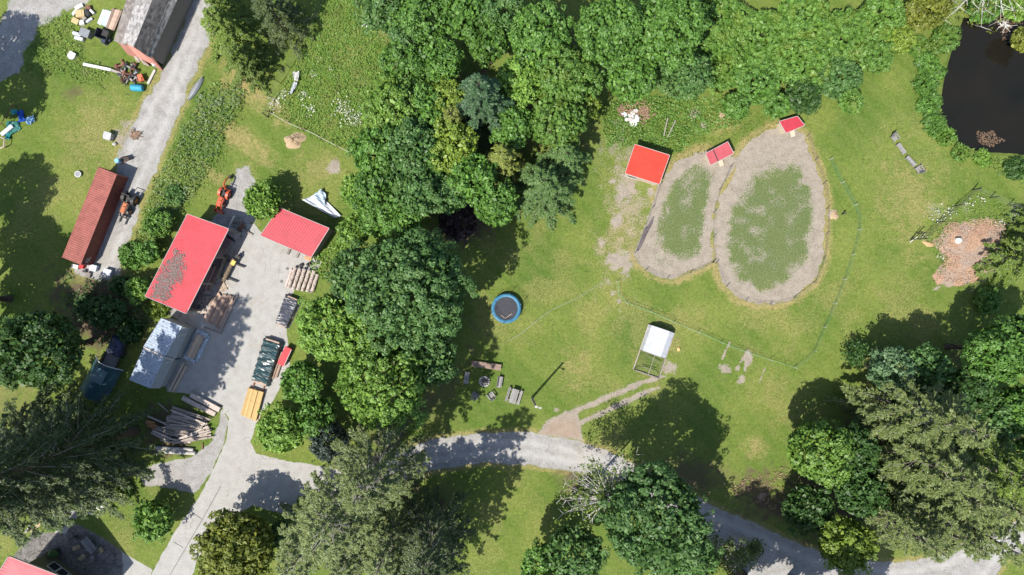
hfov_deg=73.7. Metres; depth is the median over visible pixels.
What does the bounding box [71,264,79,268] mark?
crate
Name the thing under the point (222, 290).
pallet
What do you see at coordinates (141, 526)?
tree
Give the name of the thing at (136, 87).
blue barrel
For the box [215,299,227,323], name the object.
plank
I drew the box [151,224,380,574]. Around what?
concrete yard
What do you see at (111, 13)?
plank
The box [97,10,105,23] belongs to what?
board
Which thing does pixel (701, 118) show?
ground cover
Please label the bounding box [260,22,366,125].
white flowers
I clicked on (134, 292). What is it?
bush
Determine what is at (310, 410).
broadleaf tree
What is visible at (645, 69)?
broadleaf tree
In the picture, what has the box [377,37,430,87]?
broadleaf tree
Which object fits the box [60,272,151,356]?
ground cover
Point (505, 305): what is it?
trampoline
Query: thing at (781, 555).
gravel road
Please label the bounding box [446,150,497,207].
broadleaf tree
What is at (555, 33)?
broadleaf tree
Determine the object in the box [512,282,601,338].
garden hose
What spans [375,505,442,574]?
spruce tree
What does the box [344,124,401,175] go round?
broadleaf tree
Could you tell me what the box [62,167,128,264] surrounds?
shipping container
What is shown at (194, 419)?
slab wood
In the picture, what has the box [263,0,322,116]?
field fence
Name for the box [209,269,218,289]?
board
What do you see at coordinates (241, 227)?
crate
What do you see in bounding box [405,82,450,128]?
broadleaf tree
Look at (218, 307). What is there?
plank
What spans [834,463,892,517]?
broadleaf tree
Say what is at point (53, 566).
window
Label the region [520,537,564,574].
broadleaf tree
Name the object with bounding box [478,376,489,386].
fire pit
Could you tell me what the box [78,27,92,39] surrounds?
grey bin
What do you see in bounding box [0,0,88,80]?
gravel lane
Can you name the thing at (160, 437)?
beam
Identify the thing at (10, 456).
fir tree
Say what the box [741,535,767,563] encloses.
sparse tree
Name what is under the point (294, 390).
broadleaf tree
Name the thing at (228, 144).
tall grass
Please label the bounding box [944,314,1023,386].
broadleaf tree
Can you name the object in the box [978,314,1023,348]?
broadleaf tree
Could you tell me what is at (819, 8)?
willow thicket
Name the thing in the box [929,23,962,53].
bank shrub
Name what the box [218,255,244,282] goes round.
saw bench
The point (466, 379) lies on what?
short bench
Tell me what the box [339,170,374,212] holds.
broadleaf tree
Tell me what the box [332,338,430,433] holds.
maple tree
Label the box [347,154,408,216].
broadleaf tree
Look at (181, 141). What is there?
tall grass
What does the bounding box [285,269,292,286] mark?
pale log
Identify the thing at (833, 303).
netting fence
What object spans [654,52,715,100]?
broadleaf tree
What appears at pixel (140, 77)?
red engine
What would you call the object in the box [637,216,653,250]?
soil strip
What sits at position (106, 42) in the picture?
dark drum
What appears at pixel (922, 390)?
broadleaf tree
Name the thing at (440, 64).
broadleaf tree
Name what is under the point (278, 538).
bush
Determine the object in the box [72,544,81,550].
patio chair
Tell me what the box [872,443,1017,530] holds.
spruce tree
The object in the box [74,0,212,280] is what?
gravel track
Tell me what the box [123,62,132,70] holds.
scrap machine
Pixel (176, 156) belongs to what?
tall grass
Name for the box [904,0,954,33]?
tree
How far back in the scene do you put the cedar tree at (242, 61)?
85.69 m
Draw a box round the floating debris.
[977,14,1022,146]
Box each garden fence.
[919,187,981,239]
[965,270,994,290]
[973,188,1019,206]
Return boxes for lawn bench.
[895,143,905,154]
[905,155,916,166]
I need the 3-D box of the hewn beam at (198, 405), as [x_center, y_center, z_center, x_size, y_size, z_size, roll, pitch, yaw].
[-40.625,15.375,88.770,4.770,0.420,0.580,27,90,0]
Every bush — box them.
[72,293,95,319]
[86,294,126,330]
[106,275,128,296]
[113,482,132,499]
[115,313,147,344]
[116,240,142,269]
[124,276,150,305]
[135,239,161,266]
[140,210,173,241]
[142,299,170,319]
[147,208,171,230]
[163,184,185,207]
[268,519,294,549]
[973,286,1003,314]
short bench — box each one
[464,372,469,383]
[496,376,502,387]
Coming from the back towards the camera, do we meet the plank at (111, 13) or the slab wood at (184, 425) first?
the plank at (111, 13)
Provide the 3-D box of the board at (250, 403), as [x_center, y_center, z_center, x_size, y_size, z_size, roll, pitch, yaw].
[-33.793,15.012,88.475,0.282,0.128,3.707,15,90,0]
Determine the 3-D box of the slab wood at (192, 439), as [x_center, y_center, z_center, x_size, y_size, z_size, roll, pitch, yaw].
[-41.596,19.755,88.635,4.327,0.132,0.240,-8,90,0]
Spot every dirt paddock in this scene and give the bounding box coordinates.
[634,149,736,278]
[712,127,824,304]
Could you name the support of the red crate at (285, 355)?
on the concrete yard at (244, 475)
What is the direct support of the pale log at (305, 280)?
on the ground at (714, 418)
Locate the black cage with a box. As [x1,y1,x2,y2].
[94,27,112,42]
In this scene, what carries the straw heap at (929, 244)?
on the ground at (714, 418)
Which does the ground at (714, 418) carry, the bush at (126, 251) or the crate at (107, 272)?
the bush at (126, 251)
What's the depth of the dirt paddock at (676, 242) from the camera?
89.00 m
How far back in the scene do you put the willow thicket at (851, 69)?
85.32 m
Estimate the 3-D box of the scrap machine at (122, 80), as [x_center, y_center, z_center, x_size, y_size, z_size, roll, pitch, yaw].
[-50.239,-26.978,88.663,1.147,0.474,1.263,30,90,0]
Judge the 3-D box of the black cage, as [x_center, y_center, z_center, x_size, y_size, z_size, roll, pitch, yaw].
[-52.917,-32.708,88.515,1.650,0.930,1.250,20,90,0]
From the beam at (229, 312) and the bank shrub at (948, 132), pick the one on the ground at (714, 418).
the bank shrub at (948, 132)
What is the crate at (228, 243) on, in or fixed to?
on the concrete yard at (244, 475)
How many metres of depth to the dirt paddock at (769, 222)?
89.00 m
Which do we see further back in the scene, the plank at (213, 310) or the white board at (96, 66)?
the plank at (213, 310)
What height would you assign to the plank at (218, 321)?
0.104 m
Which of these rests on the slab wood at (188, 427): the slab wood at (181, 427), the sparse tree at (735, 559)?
the slab wood at (181, 427)
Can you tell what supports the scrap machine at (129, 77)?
on the ground at (714, 418)
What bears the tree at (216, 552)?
on the ground at (714, 418)
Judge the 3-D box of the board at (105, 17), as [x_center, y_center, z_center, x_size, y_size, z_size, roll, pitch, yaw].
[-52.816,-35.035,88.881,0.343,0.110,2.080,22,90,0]
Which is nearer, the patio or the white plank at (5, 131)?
the white plank at (5, 131)
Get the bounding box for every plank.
[0,124,13,135]
[106,8,113,27]
[108,9,117,28]
[110,9,119,30]
[112,10,122,30]
[204,293,218,317]
[206,294,220,320]
[207,298,219,320]
[210,295,223,319]
[211,294,225,321]
[213,296,226,321]
[214,295,228,321]
[215,295,231,327]
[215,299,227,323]
[217,299,230,327]
[219,300,233,329]
[220,296,233,325]
[272,352,281,378]
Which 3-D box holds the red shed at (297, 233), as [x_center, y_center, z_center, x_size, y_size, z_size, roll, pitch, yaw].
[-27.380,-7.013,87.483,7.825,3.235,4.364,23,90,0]
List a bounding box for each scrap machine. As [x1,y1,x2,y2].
[114,59,124,71]
[117,67,124,77]
[120,75,126,85]
[121,69,131,78]
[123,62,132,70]
[125,75,137,83]
[130,62,137,70]
[131,68,139,78]
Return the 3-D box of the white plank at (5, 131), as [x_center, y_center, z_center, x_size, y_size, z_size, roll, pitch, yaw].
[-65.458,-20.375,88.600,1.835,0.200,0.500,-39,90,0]
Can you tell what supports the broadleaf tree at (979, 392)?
on the ground at (714, 418)
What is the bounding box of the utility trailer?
[101,333,126,367]
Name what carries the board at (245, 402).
on the board
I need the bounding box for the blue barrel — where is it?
[130,84,143,91]
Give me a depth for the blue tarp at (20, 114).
88.72 m
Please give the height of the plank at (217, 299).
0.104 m
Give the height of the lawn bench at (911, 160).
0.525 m
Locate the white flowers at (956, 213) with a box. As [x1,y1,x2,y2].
[920,197,1022,258]
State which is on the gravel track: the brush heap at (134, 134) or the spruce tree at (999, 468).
the brush heap at (134, 134)
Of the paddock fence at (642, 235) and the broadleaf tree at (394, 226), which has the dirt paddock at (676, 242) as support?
the paddock fence at (642, 235)
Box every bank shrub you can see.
[907,35,930,57]
[910,72,940,95]
[912,50,940,74]
[915,90,942,117]
[920,112,946,136]
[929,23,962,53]
[930,64,947,81]
[931,126,957,146]
[950,142,969,162]
[965,0,1003,24]
[972,147,992,167]
[1002,0,1023,22]
[1002,155,1023,179]
[1010,26,1023,52]
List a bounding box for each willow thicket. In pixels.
[693,35,747,97]
[698,0,751,41]
[720,92,750,119]
[733,55,781,105]
[735,8,789,65]
[761,92,794,119]
[773,30,830,87]
[777,0,830,43]
[783,77,821,115]
[817,56,863,100]
[818,6,875,60]
[838,87,865,114]
[857,39,895,74]
[858,0,906,41]
[885,25,917,54]
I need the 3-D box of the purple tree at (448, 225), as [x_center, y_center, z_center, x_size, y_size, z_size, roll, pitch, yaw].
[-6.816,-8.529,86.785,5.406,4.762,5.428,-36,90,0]
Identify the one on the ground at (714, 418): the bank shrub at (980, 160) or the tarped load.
the bank shrub at (980, 160)
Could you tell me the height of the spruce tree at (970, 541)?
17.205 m
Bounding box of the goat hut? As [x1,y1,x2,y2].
[624,144,669,184]
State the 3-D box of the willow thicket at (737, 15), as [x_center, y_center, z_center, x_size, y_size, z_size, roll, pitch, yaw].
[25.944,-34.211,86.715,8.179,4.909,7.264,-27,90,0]
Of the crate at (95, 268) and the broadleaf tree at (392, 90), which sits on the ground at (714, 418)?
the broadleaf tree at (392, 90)
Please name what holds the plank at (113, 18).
on the plank
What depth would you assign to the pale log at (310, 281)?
88.44 m
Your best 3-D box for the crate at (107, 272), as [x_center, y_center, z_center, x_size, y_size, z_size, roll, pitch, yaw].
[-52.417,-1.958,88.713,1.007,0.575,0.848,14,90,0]
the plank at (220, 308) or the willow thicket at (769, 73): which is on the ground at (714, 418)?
the willow thicket at (769, 73)
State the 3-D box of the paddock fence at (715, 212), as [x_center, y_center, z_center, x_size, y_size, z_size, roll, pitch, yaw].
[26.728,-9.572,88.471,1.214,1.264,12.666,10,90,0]
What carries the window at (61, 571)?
in the red house
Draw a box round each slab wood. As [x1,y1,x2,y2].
[162,427,192,430]
[165,428,197,430]
[167,419,199,427]
[167,424,202,429]
[167,425,194,430]
[170,415,199,425]
[170,424,202,427]
[171,409,205,424]
[172,415,200,420]
[175,437,207,442]
[177,431,210,442]
[178,426,207,439]
[179,438,205,443]
[181,430,209,438]
[183,410,203,417]
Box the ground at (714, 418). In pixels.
[0,0,1023,574]
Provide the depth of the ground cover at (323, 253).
88.74 m
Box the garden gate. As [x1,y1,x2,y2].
[910,231,926,239]
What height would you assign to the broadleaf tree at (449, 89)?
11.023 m
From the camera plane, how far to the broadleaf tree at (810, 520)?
84.09 m
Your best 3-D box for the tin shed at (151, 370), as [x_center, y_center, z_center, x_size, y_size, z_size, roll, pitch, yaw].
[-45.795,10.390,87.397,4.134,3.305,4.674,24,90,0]
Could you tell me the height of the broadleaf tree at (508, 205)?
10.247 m
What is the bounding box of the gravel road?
[383,431,1023,574]
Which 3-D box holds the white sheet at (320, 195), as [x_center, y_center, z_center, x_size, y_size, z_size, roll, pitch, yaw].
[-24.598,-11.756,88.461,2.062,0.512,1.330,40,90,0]
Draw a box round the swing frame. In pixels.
[0,103,15,127]
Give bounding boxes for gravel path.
[69,410,228,518]
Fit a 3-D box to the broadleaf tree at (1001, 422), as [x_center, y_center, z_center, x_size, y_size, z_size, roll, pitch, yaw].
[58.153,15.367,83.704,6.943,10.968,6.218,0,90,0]
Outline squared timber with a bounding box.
[216,256,227,278]
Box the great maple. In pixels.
[344,226,478,360]
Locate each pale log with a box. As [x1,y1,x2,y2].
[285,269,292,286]
[287,267,296,287]
[292,268,301,289]
[296,269,305,290]
[301,270,310,290]
[305,270,315,291]
[310,274,318,291]
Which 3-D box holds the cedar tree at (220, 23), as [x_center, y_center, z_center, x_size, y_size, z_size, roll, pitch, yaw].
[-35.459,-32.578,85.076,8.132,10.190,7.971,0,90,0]
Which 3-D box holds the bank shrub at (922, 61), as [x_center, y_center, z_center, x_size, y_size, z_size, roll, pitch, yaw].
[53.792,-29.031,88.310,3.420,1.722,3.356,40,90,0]
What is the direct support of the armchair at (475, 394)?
on the ground at (714, 418)
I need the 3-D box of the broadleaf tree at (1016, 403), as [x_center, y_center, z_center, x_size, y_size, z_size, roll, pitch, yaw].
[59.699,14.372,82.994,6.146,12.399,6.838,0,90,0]
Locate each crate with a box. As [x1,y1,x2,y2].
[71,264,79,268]
[89,264,98,271]
[102,268,113,275]
[221,235,234,249]
[227,226,240,238]
[237,223,245,231]
[277,346,292,365]
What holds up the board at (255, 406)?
on the board
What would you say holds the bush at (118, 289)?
on the ground at (714, 418)
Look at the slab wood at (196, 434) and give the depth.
88.48 m
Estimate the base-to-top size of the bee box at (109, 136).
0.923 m
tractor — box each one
[118,191,139,224]
[214,175,231,214]
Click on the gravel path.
(190, 475)
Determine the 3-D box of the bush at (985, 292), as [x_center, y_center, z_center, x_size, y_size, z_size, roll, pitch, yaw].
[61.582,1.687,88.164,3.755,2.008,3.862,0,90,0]
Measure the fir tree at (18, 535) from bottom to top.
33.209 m
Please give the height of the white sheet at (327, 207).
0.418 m
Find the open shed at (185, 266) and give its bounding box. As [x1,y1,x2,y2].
[145,214,240,313]
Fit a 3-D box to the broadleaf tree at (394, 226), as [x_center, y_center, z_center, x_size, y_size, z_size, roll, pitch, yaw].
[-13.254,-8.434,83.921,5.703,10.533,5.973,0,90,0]
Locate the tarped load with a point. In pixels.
(115, 347)
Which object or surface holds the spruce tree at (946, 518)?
on the ground at (714, 418)
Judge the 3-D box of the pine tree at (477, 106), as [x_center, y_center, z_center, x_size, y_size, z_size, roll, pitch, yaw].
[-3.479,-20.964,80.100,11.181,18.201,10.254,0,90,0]
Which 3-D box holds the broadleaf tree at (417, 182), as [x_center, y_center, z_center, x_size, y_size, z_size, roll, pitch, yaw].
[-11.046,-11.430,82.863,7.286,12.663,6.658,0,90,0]
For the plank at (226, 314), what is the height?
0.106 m
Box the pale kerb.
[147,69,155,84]
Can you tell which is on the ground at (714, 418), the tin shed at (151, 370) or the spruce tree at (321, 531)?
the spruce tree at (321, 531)
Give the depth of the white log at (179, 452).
88.54 m
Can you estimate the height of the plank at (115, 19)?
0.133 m
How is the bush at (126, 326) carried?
on the ground at (714, 418)
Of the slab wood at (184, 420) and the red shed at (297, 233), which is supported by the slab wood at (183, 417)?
the slab wood at (184, 420)
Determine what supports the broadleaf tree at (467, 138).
on the ground at (714, 418)
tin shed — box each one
[129,348,179,387]
[143,318,196,358]
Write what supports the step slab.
on the patio
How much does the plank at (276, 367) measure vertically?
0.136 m
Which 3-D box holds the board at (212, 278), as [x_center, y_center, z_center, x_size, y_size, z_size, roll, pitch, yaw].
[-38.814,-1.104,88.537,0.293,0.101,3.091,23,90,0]
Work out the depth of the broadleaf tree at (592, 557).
78.94 m
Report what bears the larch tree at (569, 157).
on the ground at (714, 418)
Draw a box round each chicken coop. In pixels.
[704,141,733,166]
[777,116,804,136]
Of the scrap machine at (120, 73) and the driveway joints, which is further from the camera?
the driveway joints
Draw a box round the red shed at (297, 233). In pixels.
[260,208,332,256]
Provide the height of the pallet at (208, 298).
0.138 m
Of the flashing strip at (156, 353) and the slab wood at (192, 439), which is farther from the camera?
the slab wood at (192, 439)
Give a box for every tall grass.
[23,11,126,94]
[123,81,246,277]
[144,87,243,240]
[147,90,239,238]
[199,95,252,200]
[277,0,389,147]
[661,117,778,181]
[921,41,1023,184]
[927,192,1017,258]
[931,214,1004,294]
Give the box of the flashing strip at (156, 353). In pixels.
[143,347,174,360]
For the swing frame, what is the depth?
87.58 m
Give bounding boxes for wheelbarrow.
[118,155,133,163]
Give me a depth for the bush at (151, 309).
88.12 m
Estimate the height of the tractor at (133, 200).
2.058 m
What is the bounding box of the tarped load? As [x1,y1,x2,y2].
[107,335,126,357]
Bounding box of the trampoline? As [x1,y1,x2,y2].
[491,293,520,322]
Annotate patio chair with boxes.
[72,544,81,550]
[77,552,85,560]
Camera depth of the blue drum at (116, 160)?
88.15 m
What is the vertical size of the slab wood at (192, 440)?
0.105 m
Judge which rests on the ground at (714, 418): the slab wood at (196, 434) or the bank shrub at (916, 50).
the bank shrub at (916, 50)
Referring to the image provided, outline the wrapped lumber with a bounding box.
[183,329,209,363]
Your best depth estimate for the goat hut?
86.60 m
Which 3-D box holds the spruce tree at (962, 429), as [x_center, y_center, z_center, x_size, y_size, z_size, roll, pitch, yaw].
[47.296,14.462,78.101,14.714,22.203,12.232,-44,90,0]
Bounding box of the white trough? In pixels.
[74,171,81,176]
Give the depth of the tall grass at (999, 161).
88.78 m
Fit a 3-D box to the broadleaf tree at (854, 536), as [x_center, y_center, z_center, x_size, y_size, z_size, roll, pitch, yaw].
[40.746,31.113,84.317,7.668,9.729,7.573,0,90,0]
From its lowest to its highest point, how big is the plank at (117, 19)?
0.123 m
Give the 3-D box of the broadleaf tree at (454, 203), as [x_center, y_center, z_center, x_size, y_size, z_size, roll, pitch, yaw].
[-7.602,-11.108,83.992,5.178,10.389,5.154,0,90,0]
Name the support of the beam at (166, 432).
on the beam
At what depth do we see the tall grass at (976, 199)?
88.82 m
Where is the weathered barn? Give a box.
[114,0,192,70]
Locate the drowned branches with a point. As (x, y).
(1004, 24)
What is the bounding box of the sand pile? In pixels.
[284,132,305,148]
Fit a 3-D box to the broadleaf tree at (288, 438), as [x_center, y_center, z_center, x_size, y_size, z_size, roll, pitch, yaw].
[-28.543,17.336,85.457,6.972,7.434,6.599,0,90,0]
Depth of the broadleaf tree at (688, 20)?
77.61 m
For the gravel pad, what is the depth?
89.05 m
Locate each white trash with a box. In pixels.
[290,82,296,93]
[293,71,298,80]
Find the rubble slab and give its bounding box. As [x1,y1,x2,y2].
[630,118,636,126]
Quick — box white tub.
[67,51,76,59]
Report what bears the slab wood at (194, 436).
on the slab wood at (196, 434)
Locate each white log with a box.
[154,446,193,450]
[156,449,195,454]
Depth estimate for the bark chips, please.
88.64 m
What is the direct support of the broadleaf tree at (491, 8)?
on the ground at (714, 418)
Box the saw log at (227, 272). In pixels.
[221,258,235,281]
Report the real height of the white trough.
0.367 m
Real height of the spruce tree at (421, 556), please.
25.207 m
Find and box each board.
[83,63,110,70]
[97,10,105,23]
[102,10,109,25]
[203,266,212,287]
[205,265,216,288]
[206,268,217,289]
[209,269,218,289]
[241,388,250,415]
[244,389,252,416]
[246,389,254,417]
[248,390,257,418]
[251,391,260,419]
[253,391,263,420]
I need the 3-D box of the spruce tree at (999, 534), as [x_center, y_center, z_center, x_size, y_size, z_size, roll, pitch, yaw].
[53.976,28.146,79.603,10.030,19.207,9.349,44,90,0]
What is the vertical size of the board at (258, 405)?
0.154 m
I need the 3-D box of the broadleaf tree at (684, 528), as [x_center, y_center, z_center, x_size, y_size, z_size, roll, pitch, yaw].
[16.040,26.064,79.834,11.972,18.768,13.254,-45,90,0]
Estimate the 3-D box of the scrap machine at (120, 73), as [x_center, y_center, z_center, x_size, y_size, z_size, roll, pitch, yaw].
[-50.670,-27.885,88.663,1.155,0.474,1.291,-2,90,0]
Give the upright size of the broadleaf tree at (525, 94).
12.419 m
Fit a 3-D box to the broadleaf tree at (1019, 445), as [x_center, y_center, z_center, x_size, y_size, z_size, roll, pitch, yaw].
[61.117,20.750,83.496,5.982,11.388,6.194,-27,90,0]
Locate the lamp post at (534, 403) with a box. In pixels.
[531,397,541,408]
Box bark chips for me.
[938,217,1006,285]
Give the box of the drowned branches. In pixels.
[996,19,1011,30]
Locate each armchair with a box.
[470,391,478,401]
[486,391,494,401]
[890,131,899,142]
[913,165,925,173]
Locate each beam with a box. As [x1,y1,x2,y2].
[150,432,168,441]
[152,430,170,439]
[155,427,172,435]
[156,426,173,433]
[169,362,185,389]
[172,365,187,391]
[181,395,216,415]
[189,392,221,411]
[219,295,237,333]
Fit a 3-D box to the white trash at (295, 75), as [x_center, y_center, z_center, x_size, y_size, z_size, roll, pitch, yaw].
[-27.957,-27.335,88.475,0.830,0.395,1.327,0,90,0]
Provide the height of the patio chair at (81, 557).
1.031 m
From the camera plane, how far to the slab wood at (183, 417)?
88.21 m
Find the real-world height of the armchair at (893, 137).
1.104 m
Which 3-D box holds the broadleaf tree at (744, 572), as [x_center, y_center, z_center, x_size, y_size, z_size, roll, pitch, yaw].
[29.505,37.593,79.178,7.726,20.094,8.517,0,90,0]
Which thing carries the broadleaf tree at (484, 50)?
on the ground at (714, 418)
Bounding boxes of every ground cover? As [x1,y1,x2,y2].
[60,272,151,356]
[310,209,357,279]
[600,95,750,152]
[679,467,799,514]
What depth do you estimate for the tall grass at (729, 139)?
88.88 m
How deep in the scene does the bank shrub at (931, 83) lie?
88.14 m
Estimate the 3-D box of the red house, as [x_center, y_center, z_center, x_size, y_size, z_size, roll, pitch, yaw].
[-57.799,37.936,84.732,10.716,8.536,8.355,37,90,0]
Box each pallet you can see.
[206,295,214,304]
[216,282,227,292]
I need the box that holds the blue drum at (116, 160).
[114,158,121,163]
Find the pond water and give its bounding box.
[940,14,1023,154]
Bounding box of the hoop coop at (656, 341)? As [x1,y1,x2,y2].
[633,324,674,378]
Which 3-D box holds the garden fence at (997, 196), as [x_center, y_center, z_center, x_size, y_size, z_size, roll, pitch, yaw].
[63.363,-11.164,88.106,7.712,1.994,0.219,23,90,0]
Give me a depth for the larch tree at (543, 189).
83.45 m
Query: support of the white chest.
on the ground at (714, 418)
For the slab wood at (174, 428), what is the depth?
88.41 m
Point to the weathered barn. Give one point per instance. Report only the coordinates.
(150, 36)
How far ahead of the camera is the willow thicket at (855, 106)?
85.34 m
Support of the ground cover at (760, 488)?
on the ground at (714, 418)
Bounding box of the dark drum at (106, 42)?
[101,38,111,44]
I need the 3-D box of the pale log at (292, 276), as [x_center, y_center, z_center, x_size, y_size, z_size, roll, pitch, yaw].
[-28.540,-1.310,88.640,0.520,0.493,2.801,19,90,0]
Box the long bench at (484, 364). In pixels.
[471,361,500,370]
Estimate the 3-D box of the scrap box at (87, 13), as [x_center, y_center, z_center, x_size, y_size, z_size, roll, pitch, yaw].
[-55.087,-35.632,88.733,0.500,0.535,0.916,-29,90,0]
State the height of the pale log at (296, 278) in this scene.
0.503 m
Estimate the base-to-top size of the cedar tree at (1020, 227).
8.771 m
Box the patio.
[14,524,152,574]
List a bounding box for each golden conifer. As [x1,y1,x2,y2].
[443,105,471,147]
[485,142,526,186]
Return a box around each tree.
[0,295,12,302]
[0,308,93,393]
[0,381,115,462]
[0,390,165,520]
[0,411,155,548]
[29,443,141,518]
[130,497,174,543]
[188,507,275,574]
[199,4,263,63]
[204,0,248,25]
[222,40,281,95]
[241,178,283,219]
[249,0,313,60]
[252,400,307,453]
[275,480,363,574]
[279,359,324,402]
[292,444,401,566]
[294,396,337,437]
[295,289,361,361]
[307,419,350,465]
[322,508,384,574]
[324,239,390,303]
[330,400,431,516]
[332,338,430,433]
[335,211,368,246]
[335,309,404,372]
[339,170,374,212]
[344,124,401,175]
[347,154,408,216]
[352,0,404,36]
[357,196,393,238]
[358,72,420,132]
[361,485,424,574]
[375,194,423,238]
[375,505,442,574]
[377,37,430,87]
[382,113,440,178]
[386,0,454,42]
[387,17,429,56]
[388,161,446,217]
[394,486,477,574]
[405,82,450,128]
[405,136,451,180]
[408,335,459,386]
[409,526,470,574]
[421,35,464,83]
[424,75,465,120]
[425,116,479,175]
[433,174,465,214]
[437,0,484,43]
[438,203,479,242]
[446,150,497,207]
[455,72,526,159]
[463,11,509,67]
[474,177,518,227]
[476,0,525,34]
[489,101,533,148]
[496,49,544,109]
[499,154,583,231]
[508,0,573,70]
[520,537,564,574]
[529,93,587,150]
[531,41,603,112]
[533,140,592,196]
[542,523,610,574]
[553,446,648,532]
[573,0,646,75]
[573,89,601,120]
[594,458,714,574]
[596,42,657,101]
[636,0,711,72]
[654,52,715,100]
[658,535,724,574]
[707,530,758,574]
[735,569,747,574]
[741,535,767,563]
[781,484,836,537]
[786,417,856,488]
[817,512,879,574]
[822,345,996,457]
[834,421,881,478]
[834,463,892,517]
[846,483,951,563]
[847,407,995,500]
[855,457,958,535]
[863,346,919,397]
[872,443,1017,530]
[877,489,989,560]
[884,378,957,435]
[892,487,1023,569]
[897,342,956,385]
[897,428,1023,506]
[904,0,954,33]
[937,0,1023,33]
[939,367,999,418]
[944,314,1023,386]
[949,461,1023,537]
[970,393,1022,442]
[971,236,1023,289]
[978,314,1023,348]
[981,438,1023,483]
[994,382,1023,438]
[997,205,1023,251]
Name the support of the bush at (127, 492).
on the ground at (714, 418)
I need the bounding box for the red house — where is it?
[0,552,78,574]
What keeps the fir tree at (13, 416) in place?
on the ground at (714, 418)
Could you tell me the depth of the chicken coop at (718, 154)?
87.45 m
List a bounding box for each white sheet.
[303,195,340,217]
[313,189,325,204]
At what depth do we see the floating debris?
89.20 m
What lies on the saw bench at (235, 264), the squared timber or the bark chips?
the squared timber
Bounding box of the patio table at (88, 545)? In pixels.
[80,535,98,553]
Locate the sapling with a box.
[840,339,870,369]
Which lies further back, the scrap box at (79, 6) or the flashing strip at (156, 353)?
the scrap box at (79, 6)
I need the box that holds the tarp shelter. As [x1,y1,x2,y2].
[79,355,124,402]
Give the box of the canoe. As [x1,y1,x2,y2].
[187,76,203,100]
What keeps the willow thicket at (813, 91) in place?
on the ground at (714, 418)
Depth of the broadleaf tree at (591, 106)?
83.27 m
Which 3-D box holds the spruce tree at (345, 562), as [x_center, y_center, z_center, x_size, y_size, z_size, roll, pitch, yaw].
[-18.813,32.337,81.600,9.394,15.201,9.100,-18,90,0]
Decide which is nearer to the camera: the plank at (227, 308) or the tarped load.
the tarped load
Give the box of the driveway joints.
[170,486,220,574]
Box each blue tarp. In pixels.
[16,110,25,121]
[25,114,34,124]
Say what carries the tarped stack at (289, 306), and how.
on the concrete yard at (244, 475)
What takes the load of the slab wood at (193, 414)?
on the slab wood
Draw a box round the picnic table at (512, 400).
[505,387,522,404]
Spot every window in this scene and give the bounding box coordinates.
[46,561,61,571]
[55,567,69,574]
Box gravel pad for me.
[169,167,254,320]
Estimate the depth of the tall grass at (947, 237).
88.81 m
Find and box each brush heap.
[127,128,141,139]
[615,99,654,123]
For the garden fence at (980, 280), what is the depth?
88.17 m
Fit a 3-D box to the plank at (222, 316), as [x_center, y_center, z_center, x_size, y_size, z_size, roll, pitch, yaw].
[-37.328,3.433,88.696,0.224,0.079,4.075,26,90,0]
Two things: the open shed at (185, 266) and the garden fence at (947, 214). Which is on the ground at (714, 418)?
the garden fence at (947, 214)
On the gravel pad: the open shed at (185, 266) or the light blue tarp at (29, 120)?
the open shed at (185, 266)
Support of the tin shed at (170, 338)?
on the concrete yard at (244, 475)
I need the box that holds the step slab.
[55,524,69,533]
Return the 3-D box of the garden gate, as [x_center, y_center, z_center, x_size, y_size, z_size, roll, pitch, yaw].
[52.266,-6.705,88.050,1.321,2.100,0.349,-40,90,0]
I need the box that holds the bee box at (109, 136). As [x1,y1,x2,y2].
[103,131,114,140]
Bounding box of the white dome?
[955,237,961,243]
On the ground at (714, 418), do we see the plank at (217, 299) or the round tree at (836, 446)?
the round tree at (836, 446)
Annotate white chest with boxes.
[74,36,84,41]
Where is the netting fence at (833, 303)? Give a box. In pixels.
[617,158,861,368]
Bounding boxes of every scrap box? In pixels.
[71,17,79,25]
[74,3,83,9]
[75,9,86,18]
[79,20,85,25]
[84,8,91,17]
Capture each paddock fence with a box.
[635,184,714,278]
[712,165,732,261]
[715,135,829,304]
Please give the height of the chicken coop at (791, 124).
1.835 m
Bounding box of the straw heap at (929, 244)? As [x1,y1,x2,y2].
[922,241,935,246]
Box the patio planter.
[47,547,60,557]
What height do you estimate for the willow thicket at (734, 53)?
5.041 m
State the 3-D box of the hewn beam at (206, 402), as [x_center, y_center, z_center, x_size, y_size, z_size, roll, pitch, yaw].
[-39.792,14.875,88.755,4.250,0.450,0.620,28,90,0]
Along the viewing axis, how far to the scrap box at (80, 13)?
88.40 m
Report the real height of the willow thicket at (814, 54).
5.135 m
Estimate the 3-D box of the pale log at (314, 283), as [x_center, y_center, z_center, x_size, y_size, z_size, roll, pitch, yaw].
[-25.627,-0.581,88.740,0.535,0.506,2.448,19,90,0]
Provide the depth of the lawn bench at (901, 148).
88.52 m
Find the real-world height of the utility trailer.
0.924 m
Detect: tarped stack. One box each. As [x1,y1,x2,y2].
[252,336,284,386]
[276,294,301,328]
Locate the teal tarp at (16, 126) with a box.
[6,121,20,134]
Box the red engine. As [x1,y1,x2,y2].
[137,74,144,81]
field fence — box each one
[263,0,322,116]
[268,111,338,147]
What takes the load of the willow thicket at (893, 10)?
on the ground at (714, 418)
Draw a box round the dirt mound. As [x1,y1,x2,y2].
[830,209,838,219]
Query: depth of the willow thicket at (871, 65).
85.31 m
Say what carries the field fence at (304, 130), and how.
on the ground at (714, 418)
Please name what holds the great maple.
on the ground at (714, 418)

